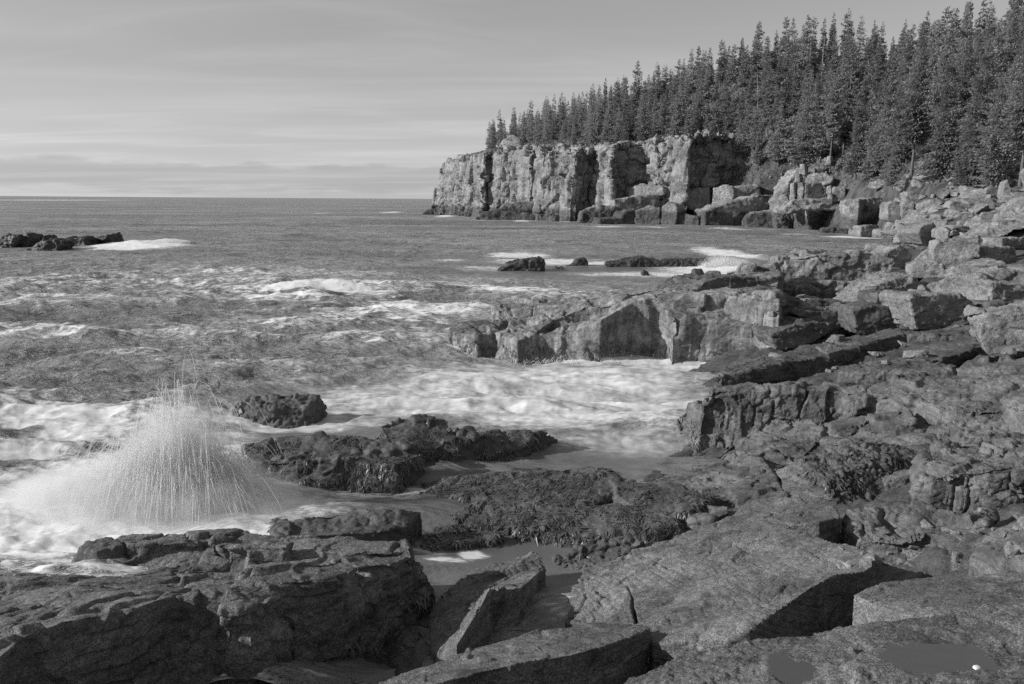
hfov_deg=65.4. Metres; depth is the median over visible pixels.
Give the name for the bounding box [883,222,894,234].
boulder
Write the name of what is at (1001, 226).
boulder
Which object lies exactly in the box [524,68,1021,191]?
undergrowth
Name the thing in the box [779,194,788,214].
boulder
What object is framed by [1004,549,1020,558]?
stone
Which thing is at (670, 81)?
spruce tree
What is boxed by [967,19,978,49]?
spruce tree
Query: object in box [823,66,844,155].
spruce tree
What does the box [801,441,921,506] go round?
seaweed bank
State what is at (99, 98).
sky
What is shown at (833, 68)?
spruce tree
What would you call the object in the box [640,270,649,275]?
rock
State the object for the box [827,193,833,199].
boulder
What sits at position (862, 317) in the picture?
boulder
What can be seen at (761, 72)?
spruce tree
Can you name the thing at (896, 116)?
spruce tree
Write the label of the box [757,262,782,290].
boulder
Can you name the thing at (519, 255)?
wave splash
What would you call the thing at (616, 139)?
spruce tree
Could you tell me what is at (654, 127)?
spruce tree
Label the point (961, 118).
spruce tree
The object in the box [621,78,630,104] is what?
spruce tree
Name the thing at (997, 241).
boulder
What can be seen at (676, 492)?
weed covered ledge
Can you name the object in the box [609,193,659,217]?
boulder
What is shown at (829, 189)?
boulder
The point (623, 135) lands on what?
spruce tree
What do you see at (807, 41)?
spruce tree
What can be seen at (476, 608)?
rock
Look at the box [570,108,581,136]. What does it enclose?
spruce tree
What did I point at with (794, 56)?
spruce tree
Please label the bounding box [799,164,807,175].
boulder
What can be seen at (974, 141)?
spruce tree
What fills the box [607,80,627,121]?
spruce tree
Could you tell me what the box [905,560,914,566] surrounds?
stone
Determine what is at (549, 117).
spruce tree
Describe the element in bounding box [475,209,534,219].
boulder
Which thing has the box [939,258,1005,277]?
boulder
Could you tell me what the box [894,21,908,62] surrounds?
spruce tree
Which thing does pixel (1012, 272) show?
boulder
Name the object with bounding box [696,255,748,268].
wave splash
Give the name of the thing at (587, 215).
boulder
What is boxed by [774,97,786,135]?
spruce tree
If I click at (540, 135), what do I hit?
spruce tree
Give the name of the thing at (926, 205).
boulder
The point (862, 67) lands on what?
spruce tree
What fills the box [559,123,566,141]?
spruce tree
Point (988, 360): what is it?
rock ledge
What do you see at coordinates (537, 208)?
boulder
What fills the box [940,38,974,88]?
spruce tree
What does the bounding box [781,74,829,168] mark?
spruce tree
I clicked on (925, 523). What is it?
stone
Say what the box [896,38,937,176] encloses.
spruce tree
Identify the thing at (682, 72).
spruce tree
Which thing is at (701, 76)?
spruce tree
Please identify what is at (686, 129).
spruce tree
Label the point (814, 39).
spruce tree
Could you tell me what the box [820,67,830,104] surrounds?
spruce tree
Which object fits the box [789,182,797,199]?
boulder
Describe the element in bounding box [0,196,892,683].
sea
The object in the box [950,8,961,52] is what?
spruce tree
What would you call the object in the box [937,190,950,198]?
boulder
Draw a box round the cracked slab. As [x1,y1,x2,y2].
[565,516,880,670]
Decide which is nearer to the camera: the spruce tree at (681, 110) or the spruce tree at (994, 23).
the spruce tree at (994, 23)
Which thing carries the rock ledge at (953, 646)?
on the shore bedrock
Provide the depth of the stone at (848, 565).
8.09 m
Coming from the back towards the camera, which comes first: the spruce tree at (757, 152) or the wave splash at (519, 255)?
the spruce tree at (757, 152)
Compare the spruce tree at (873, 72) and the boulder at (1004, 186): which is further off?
the spruce tree at (873, 72)
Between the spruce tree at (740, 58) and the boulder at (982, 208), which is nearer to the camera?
the boulder at (982, 208)
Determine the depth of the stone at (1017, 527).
8.25 m
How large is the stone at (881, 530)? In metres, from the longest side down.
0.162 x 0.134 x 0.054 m
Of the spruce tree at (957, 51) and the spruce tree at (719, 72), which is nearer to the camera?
the spruce tree at (957, 51)
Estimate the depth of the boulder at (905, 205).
81.86 m
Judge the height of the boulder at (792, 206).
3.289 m
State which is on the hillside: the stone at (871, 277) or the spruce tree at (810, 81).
the spruce tree at (810, 81)
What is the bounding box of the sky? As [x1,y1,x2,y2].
[0,0,1023,198]
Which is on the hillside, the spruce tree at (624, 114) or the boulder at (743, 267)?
the spruce tree at (624, 114)
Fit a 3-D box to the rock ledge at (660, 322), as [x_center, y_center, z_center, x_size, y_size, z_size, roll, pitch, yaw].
[3.993,-0.812,29.893,12.541,3.691,8.166,2,10,12]
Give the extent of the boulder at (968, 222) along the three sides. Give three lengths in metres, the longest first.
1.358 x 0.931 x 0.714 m
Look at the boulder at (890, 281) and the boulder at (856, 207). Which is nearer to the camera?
the boulder at (890, 281)
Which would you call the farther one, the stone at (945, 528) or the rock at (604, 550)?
the rock at (604, 550)
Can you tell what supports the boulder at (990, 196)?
on the hillside
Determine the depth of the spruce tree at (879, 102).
149.71 m
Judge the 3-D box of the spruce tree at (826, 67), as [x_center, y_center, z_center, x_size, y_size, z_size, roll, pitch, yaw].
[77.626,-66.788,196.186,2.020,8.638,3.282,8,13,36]
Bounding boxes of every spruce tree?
[488,132,495,148]
[497,125,502,143]
[520,130,526,146]
[526,115,534,141]
[533,114,543,142]
[539,115,550,142]
[546,104,556,134]
[546,114,558,139]
[558,107,564,130]
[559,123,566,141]
[562,120,566,137]
[566,114,573,139]
[568,124,578,147]
[569,119,578,140]
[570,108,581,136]
[576,102,583,137]
[584,115,596,146]
[593,97,603,135]
[594,100,602,132]
[599,113,610,143]
[601,78,607,114]
[602,87,615,134]
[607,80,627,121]
[612,113,622,142]
[614,84,624,108]
[620,124,627,140]
[621,77,630,111]
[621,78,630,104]
[621,99,627,130]
[623,104,632,138]
[627,61,642,107]
[627,114,636,140]
[629,96,636,119]
[632,94,654,140]
[634,102,643,135]
[637,127,643,140]
[638,80,651,105]
[644,102,652,136]
[645,79,657,111]
[649,113,658,137]
[650,73,656,95]
[650,93,658,119]
[651,64,663,98]
[655,93,669,133]
[656,115,665,134]
[660,66,671,95]
[663,91,668,113]
[664,92,682,135]
[666,74,689,132]
[667,69,672,93]
[667,75,677,97]
[668,94,674,118]
[671,59,681,90]
[673,65,690,100]
[677,86,689,126]
[681,79,693,113]
[683,78,713,134]
[684,47,702,93]
[684,112,689,134]
[688,89,703,127]
[691,47,701,82]
[692,50,711,81]
[692,62,704,100]
[692,82,705,119]
[700,50,707,82]
[701,60,713,102]
[702,48,716,83]
[703,114,709,129]
[705,99,722,133]
[711,74,720,101]
[712,102,720,129]
[715,39,727,89]
[717,45,729,83]
[719,71,731,115]
[720,116,727,134]
[724,46,741,83]
[725,91,737,126]
[726,46,731,72]
[729,88,750,133]
[731,118,748,157]
[733,38,746,74]
[736,49,748,92]
[737,101,756,144]
[743,45,751,82]
[743,66,756,109]
[746,109,758,149]
[747,21,769,71]
[750,24,759,73]
[751,57,775,102]
[752,120,764,171]
[753,110,764,139]
[754,59,776,118]
[755,48,773,83]
[759,36,773,69]
[760,69,777,133]
[764,104,792,165]
[766,98,778,131]
[769,31,780,70]
[770,17,796,67]
[773,87,779,113]
[774,54,782,85]
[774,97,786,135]
[776,36,791,73]
[777,74,793,119]
[779,31,803,96]
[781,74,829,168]
[784,17,796,68]
[785,65,801,115]
[791,23,810,82]
[793,15,816,67]
[795,74,808,130]
[800,53,812,90]
[803,71,844,158]
[804,17,824,60]
[805,88,822,143]
[806,44,818,83]
[806,66,817,101]
[809,60,829,115]
[814,47,823,75]
[818,19,827,63]
[820,13,838,69]
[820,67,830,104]
[823,53,830,81]
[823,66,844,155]
[824,39,839,84]
[834,8,857,70]
[835,62,848,103]
[836,72,857,154]
[838,34,855,80]
[839,31,850,64]
[840,21,860,56]
[840,88,870,179]
[841,38,861,88]
[847,15,872,77]
[847,82,858,120]
[853,60,870,129]
[855,38,870,85]
[856,53,876,108]
[858,97,895,181]
[861,88,879,158]
[864,20,876,63]
[864,57,880,89]
[864,72,899,171]
[867,63,883,110]
[867,101,878,143]
[868,25,885,65]
[868,48,901,120]
[868,87,884,124]
[872,22,888,75]
[872,43,883,82]
[875,111,896,185]
[880,38,898,103]
[884,132,904,189]
[885,88,906,170]
[889,29,916,97]
[890,31,906,68]
[890,85,905,123]
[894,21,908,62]
[894,44,919,108]
[894,56,907,107]
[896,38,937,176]
[896,43,905,76]
[897,23,919,104]
[899,93,917,165]
[904,71,920,122]
[909,100,933,160]
[912,57,965,182]
[913,27,928,66]
[915,42,938,151]
[916,12,930,58]
[924,31,963,152]
[924,42,939,87]
[925,21,936,54]
[931,18,948,74]
[933,7,957,55]
[934,33,955,105]
[936,74,964,150]
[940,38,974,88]
[942,44,979,141]
[945,44,1002,189]
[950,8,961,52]
[950,8,977,66]
[950,11,958,51]
[951,125,971,185]
[954,47,982,139]
[956,1,973,52]
[956,2,974,63]
[956,35,1005,146]
[957,35,985,111]
[958,1,969,40]
[958,52,1004,128]
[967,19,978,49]
[967,72,1022,185]
[968,49,1001,127]
[969,56,1023,185]
[970,0,988,56]
[970,21,995,64]
[982,2,998,30]
[982,17,1014,89]
[983,7,998,73]
[990,68,1023,185]
[998,0,1023,36]
[1002,64,1012,99]
[1003,0,1023,51]
[1003,8,1020,62]
[1003,12,1011,41]
[1004,15,1021,83]
[1005,7,1023,59]
[1005,49,1023,102]
[1006,18,1023,75]
[1009,37,1023,100]
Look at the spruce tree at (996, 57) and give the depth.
94.18 m
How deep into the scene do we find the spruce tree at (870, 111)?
141.90 m
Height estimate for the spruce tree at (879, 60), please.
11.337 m
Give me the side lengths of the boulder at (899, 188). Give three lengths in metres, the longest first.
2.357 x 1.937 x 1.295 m
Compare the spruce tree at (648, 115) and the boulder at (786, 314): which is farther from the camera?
the spruce tree at (648, 115)
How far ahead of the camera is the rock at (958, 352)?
19.98 m
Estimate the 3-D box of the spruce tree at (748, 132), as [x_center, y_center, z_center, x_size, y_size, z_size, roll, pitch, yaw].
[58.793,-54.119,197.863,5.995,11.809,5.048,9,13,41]
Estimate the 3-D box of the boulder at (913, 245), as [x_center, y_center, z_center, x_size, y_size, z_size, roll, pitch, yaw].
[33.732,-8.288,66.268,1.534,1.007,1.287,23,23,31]
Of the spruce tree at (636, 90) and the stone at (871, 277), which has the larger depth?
the spruce tree at (636, 90)
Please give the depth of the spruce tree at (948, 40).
128.05 m
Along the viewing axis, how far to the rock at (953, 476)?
10.41 m
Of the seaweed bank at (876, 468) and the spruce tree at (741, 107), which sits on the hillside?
the spruce tree at (741, 107)
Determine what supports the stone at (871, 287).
on the boulder at (870, 295)
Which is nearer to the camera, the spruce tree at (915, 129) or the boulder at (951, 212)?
the boulder at (951, 212)
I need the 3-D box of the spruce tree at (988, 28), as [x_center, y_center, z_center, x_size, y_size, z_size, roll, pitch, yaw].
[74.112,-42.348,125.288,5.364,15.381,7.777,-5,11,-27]
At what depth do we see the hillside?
165.25 m
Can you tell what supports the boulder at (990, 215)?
on the hillside
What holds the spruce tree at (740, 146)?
on the hillside
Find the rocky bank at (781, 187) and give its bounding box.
[768,157,834,228]
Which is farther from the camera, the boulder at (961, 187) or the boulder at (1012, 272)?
the boulder at (961, 187)
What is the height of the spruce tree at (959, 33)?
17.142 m
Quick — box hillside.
[469,73,1023,249]
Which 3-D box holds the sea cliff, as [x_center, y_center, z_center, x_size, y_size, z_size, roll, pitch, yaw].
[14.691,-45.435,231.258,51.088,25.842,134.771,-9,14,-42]
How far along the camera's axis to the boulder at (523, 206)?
211.93 m
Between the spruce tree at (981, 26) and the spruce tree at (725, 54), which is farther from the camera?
the spruce tree at (725, 54)
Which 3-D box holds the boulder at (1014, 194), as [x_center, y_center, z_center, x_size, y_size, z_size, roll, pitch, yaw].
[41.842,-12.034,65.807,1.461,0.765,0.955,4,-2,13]
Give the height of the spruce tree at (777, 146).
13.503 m
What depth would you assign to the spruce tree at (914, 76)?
130.97 m
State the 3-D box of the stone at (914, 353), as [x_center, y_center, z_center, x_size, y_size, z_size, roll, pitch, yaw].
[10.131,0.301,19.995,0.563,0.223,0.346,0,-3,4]
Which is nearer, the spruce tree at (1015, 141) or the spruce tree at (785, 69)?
the spruce tree at (1015, 141)
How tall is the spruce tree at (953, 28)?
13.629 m
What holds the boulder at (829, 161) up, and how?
on the hillside
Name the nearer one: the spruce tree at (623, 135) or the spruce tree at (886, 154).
the spruce tree at (886, 154)
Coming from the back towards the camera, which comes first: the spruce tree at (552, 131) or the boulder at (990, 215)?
the spruce tree at (552, 131)
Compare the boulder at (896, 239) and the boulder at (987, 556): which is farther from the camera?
the boulder at (896, 239)
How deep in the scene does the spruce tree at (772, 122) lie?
184.31 m
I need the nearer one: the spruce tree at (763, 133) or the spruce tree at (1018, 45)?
the spruce tree at (1018, 45)
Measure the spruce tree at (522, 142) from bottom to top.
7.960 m
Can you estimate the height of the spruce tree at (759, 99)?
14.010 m
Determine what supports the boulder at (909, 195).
on the hillside
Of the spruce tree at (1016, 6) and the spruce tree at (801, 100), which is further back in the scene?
the spruce tree at (801, 100)
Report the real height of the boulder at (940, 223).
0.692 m
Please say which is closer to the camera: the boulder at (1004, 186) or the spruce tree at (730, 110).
the boulder at (1004, 186)
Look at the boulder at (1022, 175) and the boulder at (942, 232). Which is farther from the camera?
the boulder at (1022, 175)
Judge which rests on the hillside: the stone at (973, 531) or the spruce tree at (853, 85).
the spruce tree at (853, 85)
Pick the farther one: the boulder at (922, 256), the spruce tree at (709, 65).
the spruce tree at (709, 65)
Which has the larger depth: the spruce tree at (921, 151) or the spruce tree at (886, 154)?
the spruce tree at (886, 154)
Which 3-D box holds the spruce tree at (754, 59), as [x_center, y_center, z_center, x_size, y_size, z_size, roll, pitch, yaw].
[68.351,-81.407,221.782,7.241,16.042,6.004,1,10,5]
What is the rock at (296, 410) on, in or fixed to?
in the sea
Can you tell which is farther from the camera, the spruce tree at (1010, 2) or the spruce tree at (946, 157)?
the spruce tree at (1010, 2)
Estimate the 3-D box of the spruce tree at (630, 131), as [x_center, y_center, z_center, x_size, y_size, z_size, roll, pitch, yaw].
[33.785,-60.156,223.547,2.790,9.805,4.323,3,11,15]
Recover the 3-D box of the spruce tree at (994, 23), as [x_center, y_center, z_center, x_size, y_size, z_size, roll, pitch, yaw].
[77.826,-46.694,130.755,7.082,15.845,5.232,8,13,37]
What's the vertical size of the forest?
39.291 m
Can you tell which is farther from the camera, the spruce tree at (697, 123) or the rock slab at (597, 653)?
the spruce tree at (697, 123)
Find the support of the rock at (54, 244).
in the sea
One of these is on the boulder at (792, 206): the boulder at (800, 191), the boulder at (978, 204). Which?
the boulder at (800, 191)
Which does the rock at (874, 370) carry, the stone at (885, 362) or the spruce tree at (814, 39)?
the stone at (885, 362)
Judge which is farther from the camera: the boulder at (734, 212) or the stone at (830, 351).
the boulder at (734, 212)
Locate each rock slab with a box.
[379,622,650,683]
[718,325,970,385]
[852,573,1023,625]
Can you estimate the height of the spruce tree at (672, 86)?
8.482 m
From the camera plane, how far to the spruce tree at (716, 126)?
206.16 m
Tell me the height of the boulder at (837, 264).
1.815 m
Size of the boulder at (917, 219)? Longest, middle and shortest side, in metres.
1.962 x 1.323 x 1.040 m
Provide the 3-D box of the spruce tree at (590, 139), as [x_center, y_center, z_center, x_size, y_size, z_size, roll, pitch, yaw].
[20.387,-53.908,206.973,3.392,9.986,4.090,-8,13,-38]
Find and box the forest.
[485,9,1012,148]
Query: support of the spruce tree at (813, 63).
on the hillside
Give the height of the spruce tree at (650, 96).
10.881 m
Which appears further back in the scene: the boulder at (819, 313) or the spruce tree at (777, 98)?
the spruce tree at (777, 98)
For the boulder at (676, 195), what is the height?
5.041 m
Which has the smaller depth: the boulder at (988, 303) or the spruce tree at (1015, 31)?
the boulder at (988, 303)
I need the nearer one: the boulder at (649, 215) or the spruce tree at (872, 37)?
the boulder at (649, 215)
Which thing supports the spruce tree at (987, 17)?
on the hillside
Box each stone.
[767,311,776,316]
[768,352,781,357]
[798,298,817,308]
[815,343,842,358]
[826,334,845,342]
[836,562,845,568]
[840,561,854,569]
[859,558,872,570]
[864,553,881,562]
[865,286,877,289]
[867,275,881,279]
[868,351,882,356]
[874,526,889,534]
[881,360,890,363]
[897,340,910,346]
[903,350,928,357]
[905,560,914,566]
[906,549,921,560]
[920,519,934,528]
[941,526,951,531]
[951,551,962,561]
[953,532,962,539]
[963,305,985,316]
[966,527,985,534]
[977,507,989,514]
[999,530,1007,537]
[1003,541,1023,552]
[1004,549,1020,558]
[1010,511,1023,519]
[1012,522,1021,530]
[1015,516,1023,529]
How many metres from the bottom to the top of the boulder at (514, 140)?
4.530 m
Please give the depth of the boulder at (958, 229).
56.52 m
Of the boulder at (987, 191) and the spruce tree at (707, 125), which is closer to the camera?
the boulder at (987, 191)
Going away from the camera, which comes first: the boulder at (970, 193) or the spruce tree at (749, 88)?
the boulder at (970, 193)
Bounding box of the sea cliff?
[432,128,745,221]
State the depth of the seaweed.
13.68 m
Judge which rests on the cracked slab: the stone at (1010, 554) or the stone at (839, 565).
the stone at (839, 565)
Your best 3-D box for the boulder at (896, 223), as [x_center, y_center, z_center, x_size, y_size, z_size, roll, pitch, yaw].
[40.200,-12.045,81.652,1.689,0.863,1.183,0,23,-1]
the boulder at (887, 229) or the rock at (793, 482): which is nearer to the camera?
the rock at (793, 482)
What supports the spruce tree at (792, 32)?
on the hillside
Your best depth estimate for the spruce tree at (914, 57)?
141.70 m
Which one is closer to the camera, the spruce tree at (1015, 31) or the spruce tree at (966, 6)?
the spruce tree at (1015, 31)
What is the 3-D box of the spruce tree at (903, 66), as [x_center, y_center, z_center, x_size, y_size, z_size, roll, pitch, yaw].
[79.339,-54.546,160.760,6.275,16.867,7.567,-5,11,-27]
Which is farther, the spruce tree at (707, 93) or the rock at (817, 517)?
the spruce tree at (707, 93)
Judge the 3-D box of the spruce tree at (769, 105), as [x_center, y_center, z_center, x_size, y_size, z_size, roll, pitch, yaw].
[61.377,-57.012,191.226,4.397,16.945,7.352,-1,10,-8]
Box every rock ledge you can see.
[0,528,433,683]
[241,414,557,493]
[269,508,421,544]
[448,267,785,363]
[624,601,1023,683]
[642,450,788,529]
[676,354,1023,455]
[719,409,942,474]
[941,390,1023,448]
[967,351,1023,365]
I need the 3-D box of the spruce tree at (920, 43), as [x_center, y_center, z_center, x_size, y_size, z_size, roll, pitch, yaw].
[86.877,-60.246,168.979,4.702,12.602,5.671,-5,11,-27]
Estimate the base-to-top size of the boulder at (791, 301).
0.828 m
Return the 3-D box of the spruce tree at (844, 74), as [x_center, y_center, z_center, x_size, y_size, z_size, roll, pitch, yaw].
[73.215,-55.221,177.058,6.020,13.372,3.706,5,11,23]
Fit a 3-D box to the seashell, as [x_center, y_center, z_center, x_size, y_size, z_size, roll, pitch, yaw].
[2.622,1.832,4.489,0.055,0.014,0.041,1,14,-29]
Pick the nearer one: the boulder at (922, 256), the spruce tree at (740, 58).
the boulder at (922, 256)
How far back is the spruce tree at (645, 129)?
210.25 m
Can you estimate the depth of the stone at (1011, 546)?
7.63 m
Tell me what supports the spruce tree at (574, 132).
on the hillside
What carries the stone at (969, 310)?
on the boulder at (1003, 333)
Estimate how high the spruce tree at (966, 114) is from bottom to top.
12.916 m
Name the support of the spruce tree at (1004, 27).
on the hillside
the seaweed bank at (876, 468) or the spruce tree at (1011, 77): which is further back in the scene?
the spruce tree at (1011, 77)
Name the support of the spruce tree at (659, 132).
on the hillside
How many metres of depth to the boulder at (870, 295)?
26.65 m
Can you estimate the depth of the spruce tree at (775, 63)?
222.21 m
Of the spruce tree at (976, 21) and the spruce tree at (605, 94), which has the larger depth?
the spruce tree at (605, 94)
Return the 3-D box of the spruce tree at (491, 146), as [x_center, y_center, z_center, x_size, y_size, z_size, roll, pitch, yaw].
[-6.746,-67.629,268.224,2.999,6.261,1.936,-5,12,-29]
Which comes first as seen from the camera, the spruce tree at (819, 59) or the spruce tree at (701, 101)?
the spruce tree at (819, 59)
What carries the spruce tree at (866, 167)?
on the hillside
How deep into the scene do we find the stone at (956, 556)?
8.52 m
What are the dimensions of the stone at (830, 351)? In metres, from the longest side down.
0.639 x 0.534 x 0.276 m
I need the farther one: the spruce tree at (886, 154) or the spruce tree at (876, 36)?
the spruce tree at (876, 36)
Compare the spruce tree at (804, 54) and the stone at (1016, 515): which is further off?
the spruce tree at (804, 54)
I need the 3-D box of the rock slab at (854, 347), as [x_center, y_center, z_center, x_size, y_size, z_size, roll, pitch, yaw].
[9.535,0.791,22.994,8.808,2.517,2.736,-2,10,-10]
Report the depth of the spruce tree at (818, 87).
181.07 m
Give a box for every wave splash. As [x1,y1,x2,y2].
[15,354,301,549]
[504,251,544,258]
[506,353,667,364]
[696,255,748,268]
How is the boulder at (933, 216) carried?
on the hillside
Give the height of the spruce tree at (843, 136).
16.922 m
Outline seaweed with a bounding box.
[243,313,922,683]
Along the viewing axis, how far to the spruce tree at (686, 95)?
223.98 m
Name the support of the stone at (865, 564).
on the cracked slab
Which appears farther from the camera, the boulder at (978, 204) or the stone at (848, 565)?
the boulder at (978, 204)
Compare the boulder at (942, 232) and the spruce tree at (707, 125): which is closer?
the boulder at (942, 232)
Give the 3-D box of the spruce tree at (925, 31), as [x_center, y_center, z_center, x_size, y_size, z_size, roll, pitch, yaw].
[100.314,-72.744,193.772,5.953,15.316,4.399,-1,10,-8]
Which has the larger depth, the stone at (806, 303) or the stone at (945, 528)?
the stone at (806, 303)
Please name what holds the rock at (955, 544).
on the shore bedrock
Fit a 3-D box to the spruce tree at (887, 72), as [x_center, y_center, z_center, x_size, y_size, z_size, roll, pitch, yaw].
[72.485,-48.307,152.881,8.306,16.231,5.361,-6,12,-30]
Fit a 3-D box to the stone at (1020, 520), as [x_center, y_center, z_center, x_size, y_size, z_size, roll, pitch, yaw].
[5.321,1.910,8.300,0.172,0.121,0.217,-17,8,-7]
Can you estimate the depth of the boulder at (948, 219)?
65.05 m
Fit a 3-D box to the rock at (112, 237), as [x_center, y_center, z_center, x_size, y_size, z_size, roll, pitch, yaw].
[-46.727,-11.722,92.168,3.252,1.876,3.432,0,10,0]
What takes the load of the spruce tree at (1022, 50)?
on the hillside
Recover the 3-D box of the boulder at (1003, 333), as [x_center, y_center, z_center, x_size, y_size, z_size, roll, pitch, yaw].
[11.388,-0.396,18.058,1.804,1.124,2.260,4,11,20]
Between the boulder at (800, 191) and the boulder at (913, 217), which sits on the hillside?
the boulder at (913, 217)
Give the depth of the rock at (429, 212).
280.46 m
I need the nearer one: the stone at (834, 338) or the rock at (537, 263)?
the stone at (834, 338)
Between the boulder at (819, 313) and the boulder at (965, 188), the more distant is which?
the boulder at (965, 188)
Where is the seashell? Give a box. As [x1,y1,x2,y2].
[973,665,980,669]
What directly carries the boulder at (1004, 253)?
on the shore bedrock
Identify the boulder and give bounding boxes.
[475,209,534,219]
[498,135,524,149]
[499,200,533,213]
[532,204,541,212]
[577,204,617,222]
[592,209,634,223]
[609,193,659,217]
[628,183,666,196]
[634,205,661,224]
[661,202,684,224]
[671,188,690,206]
[677,214,699,224]
[687,187,710,211]
[694,195,772,225]
[712,184,735,203]
[735,183,760,197]
[735,262,756,273]
[742,209,773,227]
[752,316,830,349]
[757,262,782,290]
[767,248,895,281]
[776,197,837,214]
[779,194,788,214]
[782,277,854,298]
[783,292,842,306]
[784,310,791,316]
[785,305,852,338]
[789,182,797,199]
[793,210,827,229]
[794,174,802,182]
[797,182,805,198]
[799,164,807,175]
[803,182,822,198]
[804,173,833,185]
[818,225,847,233]
[824,156,832,165]
[826,185,832,193]
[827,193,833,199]
[829,300,896,334]
[830,186,845,201]
[833,271,915,301]
[838,197,882,229]
[844,199,865,229]
[848,224,878,236]
[857,289,898,303]
[864,242,881,251]
[868,180,884,188]
[870,244,911,268]
[872,228,881,237]
[878,289,972,329]
[879,200,900,222]
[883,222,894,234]
[890,224,901,235]
[893,180,904,191]
[893,236,900,242]
[894,219,901,226]
[897,222,935,245]
[898,196,968,224]
[899,190,918,201]
[899,321,915,329]
[900,200,914,217]
[905,259,944,278]
[906,244,917,247]
[910,212,925,222]
[911,179,924,187]
[913,173,927,179]
[913,217,928,222]
[914,197,945,214]
[914,249,927,259]
[917,271,990,299]
[918,195,927,199]
[918,213,942,217]
[926,237,980,268]
[928,213,953,221]
[931,224,969,237]
[932,217,952,222]
[934,220,947,226]
[935,227,951,238]
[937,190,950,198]
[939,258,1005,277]
[943,200,962,208]
[943,206,967,217]
[944,275,1023,300]
[949,230,959,236]
[951,192,960,196]
[951,227,966,231]
[956,220,965,225]
[957,185,969,191]
[957,211,978,220]
[959,187,972,192]
[959,189,982,197]
[959,197,984,208]
[959,214,1023,244]
[963,220,978,227]
[963,297,1023,313]
[967,301,1023,354]
[968,520,1023,575]
[970,215,989,221]
[970,263,1023,281]
[972,184,988,188]
[972,219,991,226]
[973,200,996,212]
[974,204,989,213]
[976,187,998,196]
[978,245,1015,261]
[979,212,995,218]
[982,236,1023,249]
[984,194,996,198]
[984,198,993,201]
[985,238,1005,245]
[993,213,1001,218]
[994,176,1015,186]
[997,180,1011,197]
[997,192,1013,202]
[998,194,1023,216]
[1009,192,1023,196]
[1020,168,1023,187]
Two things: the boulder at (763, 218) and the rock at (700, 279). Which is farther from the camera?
the boulder at (763, 218)
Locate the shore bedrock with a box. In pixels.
[260,248,1023,683]
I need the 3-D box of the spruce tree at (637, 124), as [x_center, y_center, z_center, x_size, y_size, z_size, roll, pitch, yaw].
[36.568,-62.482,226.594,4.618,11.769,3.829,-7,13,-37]
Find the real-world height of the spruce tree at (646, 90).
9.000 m
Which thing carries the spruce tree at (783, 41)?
on the hillside
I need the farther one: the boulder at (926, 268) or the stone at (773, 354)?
the boulder at (926, 268)
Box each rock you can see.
[0,233,23,247]
[20,232,43,247]
[25,237,76,250]
[42,234,57,239]
[65,235,97,245]
[96,232,123,243]
[232,393,327,428]
[422,209,433,214]
[428,551,545,663]
[498,256,545,271]
[551,534,645,570]
[566,257,588,265]
[604,255,708,266]
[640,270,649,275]
[655,268,759,292]
[732,496,839,543]
[776,458,909,498]
[836,358,956,383]
[840,499,999,566]
[843,521,856,545]
[905,334,982,367]
[908,440,1023,513]
[945,527,987,570]
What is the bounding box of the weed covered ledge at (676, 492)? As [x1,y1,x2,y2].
[410,467,712,550]
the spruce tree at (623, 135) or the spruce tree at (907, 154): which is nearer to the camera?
the spruce tree at (907, 154)
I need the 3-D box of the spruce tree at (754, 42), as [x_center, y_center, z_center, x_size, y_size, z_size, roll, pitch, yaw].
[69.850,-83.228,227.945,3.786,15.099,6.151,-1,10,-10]
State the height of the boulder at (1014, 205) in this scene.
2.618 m
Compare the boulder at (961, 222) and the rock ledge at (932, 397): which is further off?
the boulder at (961, 222)
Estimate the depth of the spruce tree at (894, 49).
165.33 m
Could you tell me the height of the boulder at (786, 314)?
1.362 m
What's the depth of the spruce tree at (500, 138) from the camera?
262.45 m
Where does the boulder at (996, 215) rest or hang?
on the hillside
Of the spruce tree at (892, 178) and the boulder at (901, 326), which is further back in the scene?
the spruce tree at (892, 178)
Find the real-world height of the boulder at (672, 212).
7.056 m
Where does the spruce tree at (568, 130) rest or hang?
on the hillside
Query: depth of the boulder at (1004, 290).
24.51 m
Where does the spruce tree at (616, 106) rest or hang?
on the hillside
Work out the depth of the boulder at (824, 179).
149.85 m
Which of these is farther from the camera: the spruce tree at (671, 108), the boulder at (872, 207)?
the spruce tree at (671, 108)
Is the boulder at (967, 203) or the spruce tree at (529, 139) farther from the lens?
the spruce tree at (529, 139)
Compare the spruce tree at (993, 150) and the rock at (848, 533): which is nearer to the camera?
the rock at (848, 533)
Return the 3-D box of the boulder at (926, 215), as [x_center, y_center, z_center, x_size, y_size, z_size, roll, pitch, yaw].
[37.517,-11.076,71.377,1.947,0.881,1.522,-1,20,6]
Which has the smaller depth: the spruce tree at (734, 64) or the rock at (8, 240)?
the rock at (8, 240)
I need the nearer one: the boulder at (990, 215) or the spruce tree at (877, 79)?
the boulder at (990, 215)
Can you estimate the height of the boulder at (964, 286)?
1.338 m
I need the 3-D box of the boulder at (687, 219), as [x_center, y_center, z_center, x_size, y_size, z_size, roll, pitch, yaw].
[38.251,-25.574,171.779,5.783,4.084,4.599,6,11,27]
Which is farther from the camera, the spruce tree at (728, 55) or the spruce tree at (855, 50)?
the spruce tree at (728, 55)
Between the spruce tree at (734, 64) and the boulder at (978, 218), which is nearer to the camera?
the boulder at (978, 218)
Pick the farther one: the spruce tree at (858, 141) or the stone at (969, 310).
the spruce tree at (858, 141)
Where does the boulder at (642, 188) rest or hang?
on the sea cliff
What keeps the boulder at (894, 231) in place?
on the hillside
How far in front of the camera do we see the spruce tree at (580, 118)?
229.33 m
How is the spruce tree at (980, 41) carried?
on the hillside
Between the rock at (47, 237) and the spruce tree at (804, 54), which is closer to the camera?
the rock at (47, 237)
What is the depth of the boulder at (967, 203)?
68.53 m

